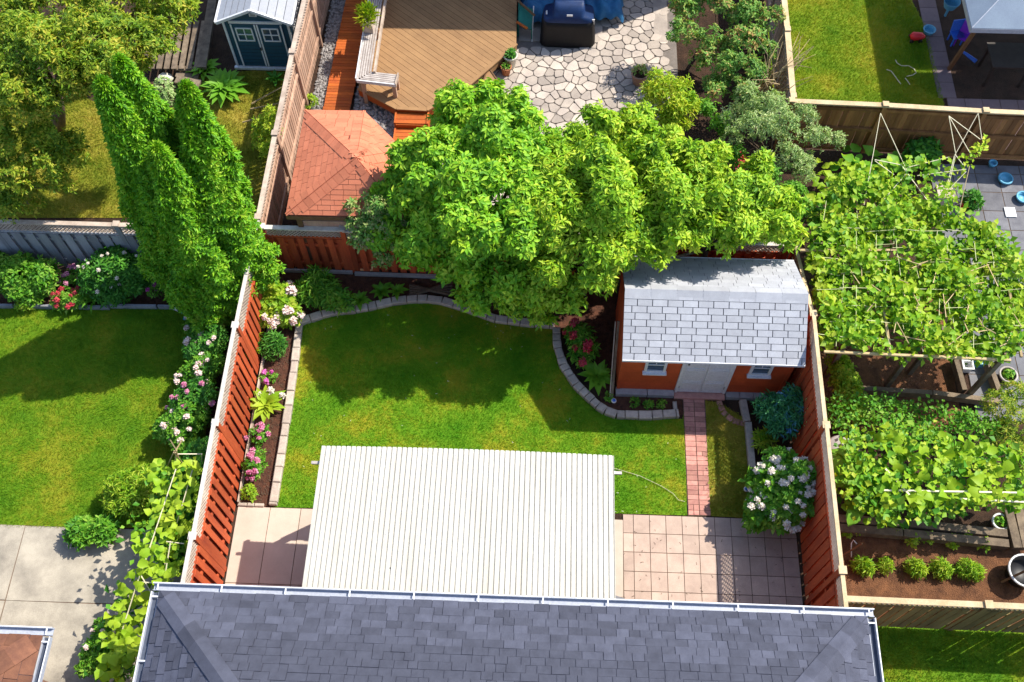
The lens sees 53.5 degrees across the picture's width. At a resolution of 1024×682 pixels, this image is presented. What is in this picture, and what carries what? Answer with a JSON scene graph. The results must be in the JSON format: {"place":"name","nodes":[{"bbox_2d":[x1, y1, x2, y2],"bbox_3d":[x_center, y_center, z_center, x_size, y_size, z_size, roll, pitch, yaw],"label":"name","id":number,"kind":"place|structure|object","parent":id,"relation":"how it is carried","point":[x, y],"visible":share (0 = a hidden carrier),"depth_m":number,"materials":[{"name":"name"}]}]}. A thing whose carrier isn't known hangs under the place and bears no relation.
{"place":"outdoors","nodes":[
{"label":"outdoors","id":0,"kind":"place"},
{"bbox_2d":[0,308,209,527],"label":"lawn","id":1,"kind":"structure","parent":0,"point":[41,434],"depth_m":20.89,"materials":[{"name":"green plant"}]},
{"bbox_2d":[100,462,156,518],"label":"plant","id":2,"kind":"object","parent":1,"relation":"on","point":[123,489],"visible":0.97,"depth_m":19.29,"materials":[{"name":"green plant"}]},
{"bbox_2d":[151,395,208,455],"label":"flowering plant","id":3,"kind":"object","parent":1,"relation":"on","point":[166,427],"visible":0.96,"depth_m":19.82,"materials":[{"name":"green plant"}]},
{"bbox_2d":[165,375,218,430],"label":"flowering plant","id":4,"kind":"object","parent":1,"relation":"on","point":[187,392],"visible":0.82,"depth_m":20.06,"materials":[{"name":"green plant"}]},
{"bbox_2d":[173,351,225,396],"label":"flowering plant","id":5,"kind":"object","parent":1,"relation":"on","point":[194,367],"visible":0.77,"depth_m":20.32,"materials":[{"name":"green plant"}]},
{"bbox_2d":[1,70,285,217],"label":"lawn","id":6,"kind":"structure","parent":0,"point":[97,197],"depth_m":23.88,"materials":[{"name":"green plant"}]},
{"bbox_2d":[0,110,95,224],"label":"tree","id":7,"kind":"object","parent":6,"relation":"on","point":[15,182],"visible":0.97,"depth_m":19.92,"materials":[{"name":"green plant"}]},
{"bbox_2d":[0,0,202,132],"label":"tree","id":8,"kind":"object","parent":6,"relation":"on","point":[74,67],"visible":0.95,"depth_m":18.85,"materials":[{"name":"green plant"}]},
{"bbox_2d":[200,68,249,107],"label":"plant","id":9,"kind":"object","parent":6,"relation":"on","point":[221,85],"visible":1,"depth_m":24.43,"materials":[{"name":"green plant"}]},
{"bbox_2d":[273,303,687,514],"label":"lawn","id":10,"kind":"structure","parent":0,"point":[436,422],"depth_m":20.83,"materials":[{"name":"green plant"}]},
{"bbox_2d":[269,324,302,505],"bbox_3d":[-4.581,1.436,20.742,0.182,0.157,4.009,1,62,1],"label":"stone edging","id":11,"kind":"object","parent":10,"relation":"on","point":[282,445],"visible":1,"depth_m":20.60,"materials":[{"name":"grey stone"}]},
{"bbox_2d":[133,582,883,681],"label":"house","id":12,"kind":"structure","parent":0,"point":[195,632],"depth_m":15.42,"materials":[{"name":"tile"}]},
{"bbox_2d":[0,0,1023,605],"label":"ground","id":13,"kind":"structure","parent":0,"point":[220,48],"depth_m":23.61,"materials":[{"name":"soil"}]},
{"bbox_2d":[0,625,54,681],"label":"house","id":14,"kind":"structure","parent":13,"relation":"on","point":[20,648],"depth_m":15.56,"materials":[{"name":"tile"}]},
{"bbox_2d":[0,219,141,265],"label":"fence","id":15,"kind":"object","parent":13,"relation":"on","point":[65,248],"visible":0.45,"depth_m":21.43,"materials":[{"name":"grey wood"}]},
{"bbox_2d":[0,524,198,681],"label":"side patio base","id":16,"kind":"object","parent":13,"relation":"on","point":[48,578],"visible":0.59,"depth_m":19.12,"materials":[{"name":"concrete"}]},
{"bbox_2d":[62,515,94,551],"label":"shrub","id":17,"kind":"object","parent":16,"relation":"on","point":[75,533],"visible":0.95,"depth_m":19.16,"materials":[{"name":"plant"}]},
{"bbox_2d":[85,514,121,547],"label":"shrub","id":18,"kind":"object","parent":16,"relation":"on","point":[103,529],"visible":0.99,"depth_m":19.18,"materials":[{"name":"plant"}]},
{"bbox_2d":[74,613,134,681],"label":"flowering plant","id":19,"kind":"object","parent":16,"relation":"on","point":[89,654],"visible":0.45,"depth_m":17.85,"materials":[{"name":"green plant"}]},
{"bbox_2d":[0,269,259,338],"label":"garden bed","id":20,"kind":"object","parent":13,"relation":"on","point":[143,298],"depth_m":22.06,"materials":[{"name":"brown soil"}]},
{"bbox_2d":[0,250,62,307],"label":"plant","id":21,"kind":"object","parent":20,"relation":"on","point":[32,282],"visible":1,"depth_m":21.55,"materials":[{"name":"green plant"}]},
{"bbox_2d":[49,285,90,314],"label":"flowering plant","id":22,"kind":"object","parent":20,"relation":"on","point":[61,299],"visible":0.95,"depth_m":21.70,"materials":[{"name":"green plant"}]},
{"bbox_2d":[73,243,151,308],"bbox_3d":[-8.500,-1.426,21.696,1.768,1.196,1.427,2,62,1],"label":"flowering plant","id":23,"kind":"object","parent":20,"relation":"on","point":[108,277],"visible":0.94,"depth_m":21.45,"materials":[{"name":"green plant"}]},
{"bbox_2d":[91,72,188,311],"bbox_3d":[-6.486,-2.531,19.099,1.960,6.928,2.018,2,62,1],"label":"cedar tree","id":24,"kind":"object","parent":20,"relation":"on","point":[121,121],"visible":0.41,"depth_m":17.50,"materials":[{"name":"green plant"}]},
{"bbox_2d":[109,52,180,245],"bbox_3d":[-6.280,-2.883,19.238,1.944,7.052,1.913,2,62,1],"label":"cedar tree","id":25,"kind":"object","parent":20,"relation":"on","point":[154,110],"visible":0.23,"depth_m":16.96,"materials":[{"name":"green plant"}]},
{"bbox_2d":[144,139,257,334],"bbox_3d":[-6.077,-1.825,19.405,1.799,5.741,1.886,2,62,1],"label":"cedar tree","id":26,"kind":"object","parent":20,"relation":"on","point":[192,253],"visible":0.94,"depth_m":19.03,"materials":[{"name":"green plant"}]},
{"bbox_2d":[172,77,285,310],"bbox_3d":[-5.825,-2.552,19.398,2.041,6.431,1.966,-23,64,-12],"label":"cedar tree","id":27,"kind":"object","parent":20,"relation":"on","point":[209,155],"visible":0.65,"depth_m":18.47,"materials":[{"name":"green plant"}]},
{"bbox_2d":[84,439,202,681],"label":"bean trellis","id":28,"kind":"object","parent":13,"relation":"on","point":[122,641],"visible":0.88,"depth_m":17.86,"materials":[{"name":"plant"}]},
{"bbox_2d":[144,0,216,87],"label":"side deck","id":29,"kind":"structure","parent":13,"relation":"on","point":[204,42],"depth_m":24.98,"materials":[{"name":"grey wood"}]},
{"bbox_2d":[156,436,223,569],"bbox_3d":[-5.981,3.097,19.076,1.022,1.525,2.680,2,62,1],"label":"plant","id":30,"kind":"object","parent":13,"relation":"on","point":[201,446],"visible":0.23,"depth_m":18.63,"materials":[{"name":"green plant"}]},
{"bbox_2d":[181,323,229,375],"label":"flowering plant","id":31,"kind":"object","parent":13,"relation":"on","point":[192,346],"visible":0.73,"depth_m":20.58,"materials":[{"name":"green plant"}]},
{"bbox_2d":[180,220,269,583],"bbox_3d":[-5.391,1.769,19.334,0.147,2.260,8.936,1,62,1],"label":"fence","id":32,"kind":"object","parent":13,"relation":"on","point":[208,554],"visible":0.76,"depth_m":19.14,"materials":[{"name":"brown wood"}]},
{"bbox_2d":[214,0,301,70],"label":"garden shed","id":33,"kind":"structure","parent":13,"relation":"on","point":[259,34],"depth_m":23.97,"materials":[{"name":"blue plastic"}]},
{"bbox_2d":[229,24,267,65],"bbox_3d":[-6.316,-7.088,24.388,0.600,1.360,0.070,2,62,1],"label":"door","id":34,"kind":"structure","parent":33,"relation":"in","point":[246,37],"depth_m":24.36,"materials":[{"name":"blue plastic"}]},
{"bbox_2d":[256,24,288,65],"bbox_3d":[-5.696,-7.078,24.379,0.600,1.360,0.050,2,62,1],"label":"door","id":35,"kind":"structure","parent":33,"relation":"in","point":[272,38],"depth_m":24.32,"materials":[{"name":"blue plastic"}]},
{"bbox_2d":[254,0,329,232],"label":"fence","id":36,"kind":"object","parent":13,"relation":"on","point":[307,42],"visible":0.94,"depth_m":23.10,"materials":[{"name":"brown wood"}]},
{"bbox_2d":[310,0,345,109],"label":"gravel","id":37,"kind":"structure","parent":13,"relation":"on","point":[337,18],"depth_m":25.37,"materials":[{"name":"grey gravel"}]},
{"bbox_2d":[285,109,408,270],"bbox_3d":[-3.309,-3.393,21.663,2.428,2.969,2.774,2,62,1],"label":"gazebo","id":38,"kind":"object","parent":13,"relation":"on","point":[341,157],"visible":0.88,"depth_m":20.57,"materials":[{"name":"tile"}]},
{"bbox_2d":[323,0,373,109],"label":"wooden walkway","id":39,"kind":"structure","parent":13,"relation":"on","point":[341,87],"depth_m":25.07,"materials":[{"name":"orange wood"}]},
{"bbox_2d":[353,86,394,137],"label":"gravel","id":40,"kind":"structure","parent":13,"relation":"on","point":[386,116],"depth_m":24.41,"materials":[{"name":"grey gravel"}]},
{"bbox_2d":[342,178,409,270],"bbox_3d":[-2.690,-2.188,21.221,1.597,2.817,1.866,2,62,1],"label":"shrub","id":41,"kind":"object","parent":13,"relation":"on","point":[369,219],"visible":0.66,"depth_m":20.23,"materials":[{"name":"green plant"}]},
{"bbox_2d":[355,0,399,103],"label":"corner bench","id":42,"kind":"object","parent":13,"relation":"on","point":[374,77],"visible":0.85,"depth_m":24.09,"materials":[{"name":"grey wood"}]},
{"bbox_2d":[352,0,381,32],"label":"potted plant","id":43,"kind":"object","parent":42,"relation":"on","point":[366,13],"visible":1,"depth_m":24.11,"materials":[{"name":"green plant"}]},
{"bbox_2d":[393,110,429,140],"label":"deck steps","id":44,"kind":"structure","parent":13,"relation":"on","point":[406,124],"depth_m":23.96,"materials":[{"name":"orange wood"}]},
{"bbox_2d":[225,506,623,597],"bbox_3d":[-1.660,4.696,19.049,7.500,0.064,3.050,2,62,1],"label":"patio base","id":45,"kind":"object","parent":13,"relation":"on","point":[269,546],"visible":0.22,"depth_m":19.42,"materials":[{"name":"beige concrete"}]},
{"bbox_2d":[302,446,621,598],"bbox_3d":[-0.827,3.607,18.099,5.382,2.663,2.587,2,62,1],"label":"patio canopy","id":46,"kind":"object","parent":45,"relation":"on","point":[481,521],"visible":0.81,"depth_m":16.96,"materials":[{"name":"white metal"}]},
{"bbox_2d":[237,273,682,507],"bbox_3d":[-0.860,1.010,20.994,8.820,0.001,5.400,2,62,1],"label":"garden bed","id":47,"kind":"object","parent":13,"relation":"on","point":[598,314],"visible":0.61,"depth_m":21.54,"materials":[{"name":"brown soil"}]},
{"bbox_2d":[241,447,268,480],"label":"flowering plant","id":48,"kind":"object","parent":47,"relation":"on","point":[254,458],"visible":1,"depth_m":19.88,"materials":[{"name":"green plant"}]},
{"bbox_2d":[249,385,285,422],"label":"hosta","id":49,"kind":"object","parent":47,"relation":"on","point":[264,404],"visible":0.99,"depth_m":20.59,"materials":[{"name":"yellow plant"}]},
{"bbox_2d":[257,329,289,361],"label":"plant","id":50,"kind":"object","parent":47,"relation":"on","point":[274,341],"visible":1,"depth_m":21.07,"materials":[{"name":"green plant"}]},
{"bbox_2d":[255,279,305,329],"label":"flowering plant","id":51,"kind":"object","parent":47,"relation":"on","point":[281,307],"visible":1,"depth_m":21.23,"materials":[{"name":"green plant"}]},
{"bbox_2d":[293,263,341,310],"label":"plant","id":52,"kind":"object","parent":47,"relation":"on","point":[314,281],"visible":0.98,"depth_m":21.45,"materials":[{"name":"green plant"}]},
{"bbox_2d":[316,284,358,314],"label":"plant","id":53,"kind":"object","parent":47,"relation":"on","point":[338,303],"visible":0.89,"depth_m":21.51,"materials":[{"name":"green plant"}]},
{"bbox_2d":[284,268,435,278],"bbox_3d":[-2.747,-1.459,22.253,4.600,0.115,0.070,2,62,2],"label":"back bed board","id":54,"kind":"object","parent":47,"relation":"on","point":[400,275],"visible":0.5,"depth_m":22.24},
{"bbox_2d":[300,295,554,328],"bbox_3d":[-1.821,-0.611,21.811,5.480,0.159,0.823,2,62,1],"label":"stone edging","id":55,"kind":"object","parent":47,"relation":"on","point":[411,299],"visible":0.78,"depth_m":21.81,"materials":[{"name":"grey stone"}]},
{"bbox_2d":[364,77,563,316],"bbox_3d":[-0.571,-2.710,20.506,4.164,4.596,4.333,31,66,16],"label":"tree","id":56,"kind":"object","parent":47,"relation":"on","point":[484,146],"visible":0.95,"depth_m":19.15,"materials":[{"name":"green plant"}]},
{"bbox_2d":[492,98,676,330],"bbox_3d":[1.712,-2.462,20.374,2.990,4.558,4.857,18,64,10],"label":"tree","id":57,"kind":"object","parent":47,"relation":"on","point":[588,206],"visible":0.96,"depth_m":18.84,"materials":[{"name":"green plant"}]},
{"bbox_2d":[260,223,790,278],"bbox_3d":[0.250,-1.813,21.541,10.975,1.660,0.155,2,62,1],"label":"fence","id":58,"kind":"object","parent":13,"relation":"on","point":[336,252],"visible":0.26,"depth_m":21.46,"materials":[{"name":"brown wood"}]},
{"bbox_2d":[429,0,680,227],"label":"flagstone base","id":59,"kind":"object","parent":13,"relation":"on","point":[565,85],"visible":0.25,"depth_m":25.13,"materials":[{"name":"stone"}]},
{"bbox_2d":[357,0,517,114],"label":"deck","id":60,"kind":"structure","parent":59,"relation":"on","point":[428,48],"depth_m":24.91,"materials":[{"name":"orange wood"}]},
{"bbox_2d":[540,0,594,47],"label":"covered grill","id":61,"kind":"object","parent":59,"relation":"on","point":[567,23],"visible":1,"depth_m":24.82,"materials":[{"name":"blue fabric"}]},
{"bbox_2d":[585,0,623,22],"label":"hammock cloth","id":62,"kind":"object","parent":59,"relation":"on","point":[610,9],"visible":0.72,"depth_m":25.42,"materials":[{"name":"blue fabric"}]},
{"bbox_2d":[562,317,601,369],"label":"flowering plant","id":63,"kind":"object","parent":13,"relation":"on","point":[582,347],"visible":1,"depth_m":20.88,"materials":[{"name":"green plant"}]},
{"bbox_2d":[577,360,611,395],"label":"hosta","id":64,"kind":"object","parent":13,"relation":"on","point":[598,377],"visible":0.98,"depth_m":20.84,"materials":[{"name":"green plant"}]},
{"bbox_2d":[553,327,678,420],"bbox_3d":[1.872,0.924,20.968,3.264,0.164,1.034,35,68,17],"label":"stone edging","id":65,"kind":"object","parent":13,"relation":"on","point":[582,390],"visible":1,"depth_m":20.71,"materials":[{"name":"grey stone"}]},
{"bbox_2d":[635,66,702,140],"bbox_3d":[3.500,-5.010,22.941,1.516,2.384,1.448,-14,63,-7],"label":"shrub","id":66,"kind":"object","parent":13,"relation":"on","point":[680,102],"visible":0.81,"depth_m":22.16,"materials":[{"name":"green plant"}]},
{"bbox_2d":[683,399,710,516],"bbox_3d":[3.689,2.250,20.313,0.460,0.067,2.600,2,62,1],"label":"brick path base","id":67,"kind":"object","parent":13,"relation":"on","point":[696,462],"visible":1,"depth_m":20.23,"materials":[{"name":"red brick"}]},
{"bbox_2d":[615,256,808,400],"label":"garden shed","id":68,"kind":"structure","parent":13,"relation":"on","point":[701,328],"depth_m":19.23,"materials":[{"name":"red"}]},
{"bbox_2d":[677,364,708,391],"bbox_3d":[3.603,0.669,20.098,0.461,1.600,0.072,2,62,1],"label":"door","id":69,"kind":"structure","parent":68,"relation":"in","point":[693,376],"depth_m":20.22,"materials":[{"name":"wood"}]},
{"bbox_2d":[700,365,733,392],"bbox_3d":[4.073,0.671,20.094,0.461,1.600,0.045,2,62,1],"label":"door","id":70,"kind":"structure","parent":68,"relation":"in","point":[717,376],"depth_m":20.21,"materials":[{"name":"white wood"}]},
{"bbox_2d":[623,514,802,605],"bbox_3d":[3.748,4.815,18.951,3.320,0.062,3.160,2,62,1],"label":"patio base","id":71,"kind":"object","parent":13,"relation":"on","point":[746,569],"visible":0.37,"depth_m":19.25,"materials":[{"name":"tile"}]},
{"bbox_2d":[636,123,808,272],"bbox_3d":[4.057,-2.305,20.477,3.591,4.193,3.279,2,62,1],"label":"tree","id":72,"kind":"object","parent":13,"relation":"on","point":[696,202],"visible":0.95,"depth_m":19.05,"materials":[{"name":"green plant"}]},
{"bbox_2d":[665,0,785,104],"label":"shrub","id":73,"kind":"object","parent":13,"relation":"on","point":[730,57],"visible":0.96,"depth_m":23.31,"materials":[{"name":"green plant"}]},
{"bbox_2d":[698,96,822,238],"bbox_3d":[5.160,-3.728,22.256,1.181,2.385,4.434,-24,65,-12],"label":"shrub","id":74,"kind":"object","parent":13,"relation":"on","point":[708,108],"visible":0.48,"depth_m":22.12,"materials":[{"name":"green plant"}]},
{"bbox_2d":[738,445,818,535],"bbox_3d":[4.985,2.803,19.049,1.446,1.720,1.713,2,62,1],"label":"flowering plant","id":75,"kind":"object","parent":13,"relation":"on","point":[780,481],"visible":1,"depth_m":18.71,"materials":[{"name":"green plant"}]},
{"bbox_2d":[750,382,807,443],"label":"plant","id":76,"kind":"object","parent":13,"relation":"on","point":[782,411],"visible":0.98,"depth_m":19.67,"materials":[{"name":"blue plant"}]},
{"bbox_2d":[766,0,796,125],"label":"fence","id":77,"kind":"object","parent":13,"relation":"on","point":[782,31],"visible":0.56,"depth_m":23.74,"materials":[{"name":"brown wood"}]},
{"bbox_2d":[749,32,815,96],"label":"bare shrub","id":78,"kind":"object","parent":13,"relation":"on","point":[764,86],"visible":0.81,"depth_m":23.10,"materials":[{"name":"plant"}]},
{"bbox_2d":[718,78,847,184],"bbox_3d":[5.700,-4.156,22.224,2.826,2.805,2.083,22,64,12],"label":"shrub","id":79,"kind":"object","parent":13,"relation":"on","point":[769,119],"visible":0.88,"depth_m":21.66,"materials":[{"name":"green plant"}]},
{"bbox_2d":[787,245,847,606],"bbox_3d":[5.609,2.118,18.992,0.149,2.410,9.037,2,62,2],"label":"fence","id":80,"kind":"object","parent":13,"relation":"on","point":[824,568],"visible":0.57,"depth_m":18.41,"materials":[{"name":"brown wood"}]},
{"bbox_2d":[806,153,909,225],"bbox_3d":[7.579,-3.178,22.410,2.463,0.948,2.090,2,62,1],"label":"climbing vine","id":81,"kind":"object","parent":13,"relation":"on","point":[813,196],"visible":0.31,"depth_m":22.56,"materials":[{"name":"green plant"}]},
{"bbox_2d":[790,289,963,432],"bbox_3d":[7.483,0.358,21.286,3.400,0.001,3.300,2,62,1],"label":"garden bed","id":82,"kind":"object","parent":13,"relation":"on","point":[934,374],"visible":0.2,"depth_m":21.08,"materials":[{"name":"soil"}]},
{"bbox_2d":[824,346,868,424],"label":"plant","id":83,"kind":"object","parent":82,"relation":"on","point":[846,379],"visible":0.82,"depth_m":20.30,"materials":[{"name":"green plant"}]},
{"bbox_2d":[800,167,1023,394],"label":"vine pergola","id":84,"kind":"object","parent":82,"relation":"on","point":[954,274],"visible":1,"depth_m":19.82,"materials":[{"name":"plant"}]},
{"bbox_2d":[896,153,968,211],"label":"climbing vine","id":85,"kind":"object","parent":84,"relation":"attached to","point":[947,184],"visible":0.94,"depth_m":20.81,"materials":[{"name":"green plant"}]},
{"bbox_2d":[852,359,1002,406],"bbox_3d":[8.427,0.791,20.874,3.094,0.200,1.049,2,62,1],"label":"raised bed","id":86,"kind":"object","parent":82,"relation":"on","point":[962,397],"visible":0.61,"depth_m":20.68,"materials":[{"name":"brown wood"}]},
{"bbox_2d":[829,143,940,181],"bbox_3d":[8.536,-4.086,23.180,2.547,0.717,1.004,2,62,1],"label":"squash patch","id":87,"kind":"object","parent":13,"relation":"on","point":[869,149],"visible":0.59,"depth_m":23.09,"materials":[{"name":"green plant"}]},
{"bbox_2d":[773,97,1023,159],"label":"fence","id":88,"kind":"object","parent":13,"relation":"on","point":[905,121],"visible":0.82,"depth_m":22.92,"materials":[{"name":"brown wood"}]},
{"bbox_2d":[825,386,1013,445],"bbox_3d":[7.956,1.502,19.863,3.629,1.320,0.912,5,62,3],"label":"bush bean row","id":89,"kind":"object","parent":13,"relation":"on","point":[874,403],"visible":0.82,"depth_m":19.79,"materials":[{"name":"green plant"}]},
{"bbox_2d":[900,136,944,171],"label":"plant","id":90,"kind":"object","parent":13,"relation":"on","point":[920,146],"visible":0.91,"depth_m":23.09,"materials":[{"name":"green plant"}]},
{"bbox_2d":[831,414,1023,528],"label":"squash vine","id":91,"kind":"object","parent":13,"relation":"on","point":[861,477],"visible":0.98,"depth_m":18.70,"materials":[{"name":"green plant"}]},
{"bbox_2d":[838,507,1023,550],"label":"raised bed","id":92,"kind":"object","parent":13,"relation":"on","point":[1013,533],"visible":0.69,"depth_m":19.24,"materials":[{"name":"grey wood"}]},
{"bbox_2d":[839,535,1023,624],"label":"garden bed","id":93,"kind":"object","parent":13,"relation":"on","point":[899,582],"visible":0.33,"depth_m":19.12,"materials":[{"name":"soil"}]},
{"bbox_2d":[918,0,956,98],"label":"paver base","id":94,"kind":"object","parent":13,"relation":"on","point":[930,15],"visible":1,"depth_m":25.27,"materials":[{"name":"grey concrete"}]},
{"bbox_2d":[929,164,1023,420],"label":"paver base","id":95,"kind":"object","parent":13,"relation":"on","point":[998,196],"visible":0.27,"depth_m":23.05,"materials":[{"name":"grey concrete"}]},
{"bbox_2d":[946,98,1023,149],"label":"paver base","id":96,"kind":"object","parent":13,"relation":"on","point":[992,104],"visible":0.17,"depth_m":24.46,"materials":[{"name":"grey concrete"}]},
{"bbox_2d":[978,378,1023,473],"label":"herb bush","id":97,"kind":"object","parent":13,"relation":"on","point":[1008,400],"visible":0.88,"depth_m":19.56,"materials":[{"name":"green plant"}]},
{"bbox_2d":[705,400,748,517],"bbox_3d":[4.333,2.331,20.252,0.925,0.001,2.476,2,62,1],"label":"lawn","id":98,"kind":"structure","parent":0,"point":[720,476],"depth_m":20.19,"materials":[{"name":"green plant"}]},
{"bbox_2d":[768,0,944,111],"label":"lawn","id":99,"kind":"structure","parent":0,"point":[849,65],"depth_m":25.26,"materials":[{"name":"green plant"}]},
{"bbox_2d":[877,623,1023,681],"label":"lawn","id":100,"kind":"structure","parent":0,"point":[917,659],"depth_m":18.43,"materials":[{"name":"green plant"}]},
{"bbox_2d":[825,593,1023,632],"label":"fence","id":101,"kind":"object","parent":100,"relation":"on","point":[922,613],"visible":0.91,"depth_m":17.58,"materials":[{"name":"brown wood"}]},
{"bbox_2d":[936,0,1023,99],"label":"gazebo floor","id":102,"kind":"structure","parent":0,"point":[969,76],"depth_m":24.98,"materials":[{"name":"stone"}]},
{"bbox_2d":[947,0,1023,69],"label":"gazebo","id":103,"kind":"object","parent":102,"relation":"on","point":[996,16],"visible":1,"depth_m":22.92,"materials":[{"name":"metal"}]},
{"bbox_2d":[978,42,1023,86],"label":"patio table","id":104,"kind":"object","parent":102,"relation":"on","point":[1002,55],"visible":1,"depth_m":24.28,"materials":[{"name":"metal"}]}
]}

